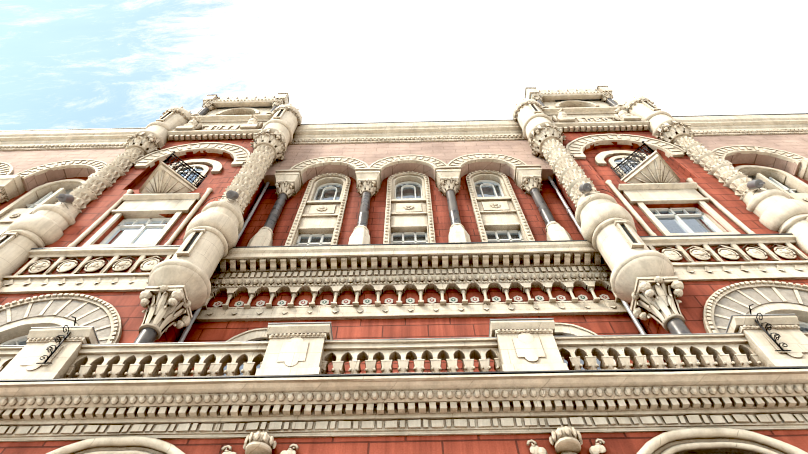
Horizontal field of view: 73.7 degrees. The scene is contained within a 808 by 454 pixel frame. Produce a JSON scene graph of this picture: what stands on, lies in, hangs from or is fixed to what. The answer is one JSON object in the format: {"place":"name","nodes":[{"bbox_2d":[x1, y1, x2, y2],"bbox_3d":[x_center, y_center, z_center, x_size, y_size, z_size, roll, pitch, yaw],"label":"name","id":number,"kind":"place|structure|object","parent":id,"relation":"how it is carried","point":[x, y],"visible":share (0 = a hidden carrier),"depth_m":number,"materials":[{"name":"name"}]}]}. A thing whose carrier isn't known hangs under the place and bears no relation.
{"place":"outdoors","nodes":[
{"label":"outdoors","id":0,"kind":"place"},
{"bbox_2d":[0,86,807,343],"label":"building facade","id":1,"kind":"structure","parent":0,"point":[647,279],"depth_m":14.31,"materials":[{"name":"stone"}]},
{"bbox_2d":[56,179,764,202],"bbox_3d":[0.123,-0.997,15.322,19.926,0.586,0.415,-1,-62,1],"label":"bank tower lamp","id":2,"kind":"object","parent":1,"relation":"attached to","point":[583,188],"visible":1,"depth_m":15.25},
{"bbox_2d":[31,99,792,249],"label":"ledge trim","id":3,"kind":"structure","parent":1,"relation":"on","point":[271,107],"depth_m":13.71,"materials":[{"name":"beige stone"}]},
{"bbox_2d":[126,98,700,376],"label":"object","id":4,"kind":"object","parent":1,"relation":"attached to","point":[674,326],"visible":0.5,"depth_m":10.69,"materials":[{"name":"grey stone"}]},
{"bbox_2d":[0,102,807,376],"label":"bank tower","id":5,"kind":"structure","parent":0,"point":[693,298],"depth_m":14.99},
{"bbox_2d":[0,114,807,236],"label":"building facade","id":6,"kind":"structure","parent":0,"point":[11,186],"depth_m":22.19,"materials":[{"name":"stone"}]},
{"bbox_2d":[0,134,807,190],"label":"wall","id":7,"kind":"structure","parent":6,"relation":"attached to","point":[22,161],"depth_m":21.31,"materials":[{"name":"brick"}]},
{"bbox_2d":[0,164,807,210],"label":"arch molding","id":8,"kind":"structure","parent":6,"relation":"attached to","point":[6,204],"depth_m":19.58,"materials":[{"name":"beige stone"}]},
{"bbox_2d":[4,113,807,130],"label":"bank wing roof","id":9,"kind":"structure","parent":6,"relation":"on","point":[145,127],"depth_m":23.70,"materials":[{"name":"grey metal"}]},
{"bbox_2d":[0,304,807,453],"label":"brick wall","id":10,"kind":"structure","parent":0,"point":[626,443],"depth_m":7.69,"materials":[{"name":"red brick"}]},
{"bbox_2d":[0,315,807,453],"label":"cream bank portico","id":11,"kind":"object","parent":10,"relation":"on","point":[694,410],"visible":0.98,"depth_m":8.12,"materials":[{"name":"stone"}]},
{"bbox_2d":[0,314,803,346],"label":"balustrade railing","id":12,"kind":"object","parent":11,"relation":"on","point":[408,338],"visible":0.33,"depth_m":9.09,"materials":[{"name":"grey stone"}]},
{"bbox_2d":[0,366,807,381],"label":"ledge","id":13,"kind":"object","parent":11,"relation":"on","point":[439,373],"depth_m":8.20,"materials":[{"name":"beige stone"}]},
{"bbox_2d":[0,0,807,130],"label":"sky","id":14,"kind":"structure","parent":0,"point":[65,64],"materials":[{"name":"white"}]},
{"bbox_2d":[192,120,630,375],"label":"building facade","id":15,"kind":"structure","parent":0,"point":[442,269],"depth_m":14.16,"materials":[{"name":"stone"}]},
{"bbox_2d":[263,140,553,185],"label":"wall","id":16,"kind":"structure","parent":15,"relation":"attached to","point":[369,154],"depth_m":21.11,"materials":[{"name":"brick"}]},
{"bbox_2d":[263,188,555,230],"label":"columns","id":17,"kind":"structure","parent":15,"relation":"attached to","point":[454,215],"depth_m":17.24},
{"bbox_2d":[233,119,586,247],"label":"ledge trim","id":18,"kind":"structure","parent":15,"relation":"on","point":[408,243],"depth_m":14.36,"materials":[{"name":"beige stone"}]},
{"bbox_2d":[213,294,608,306],"bbox_3d":[0.157,1.815,13.323,9.776,0.260,0.016,-1,-62,1],"label":"bank tile","id":19,"kind":"object","parent":15,"relation":"attached to","point":[429,301],"visible":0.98,"depth_m":13.32,"materials":[{"name":"beige tile"}]},
{"bbox_2d":[237,296,584,304],"bbox_3d":[0.157,1.818,13.324,8.609,0.140,0.001,-1,-62,1],"label":"bank tile","id":20,"kind":"object","parent":19,"relation":"attached to","point":[408,300],"visible":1,"depth_m":13.33,"materials":[{"name":"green tile"}]},
{"bbox_2d":[158,176,666,376],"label":"drainpipes","id":21,"kind":"object","parent":15,"relation":"attached to","point":[569,211],"visible":0.23,"depth_m":16.29,"materials":[{"name":"grey metal"}]},
{"bbox_2d":[174,174,664,376],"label":"brick wall","id":22,"kind":"structure","parent":15,"relation":"attached to","point":[407,328],"depth_m":13.69,"materials":[{"name":"red brick"}]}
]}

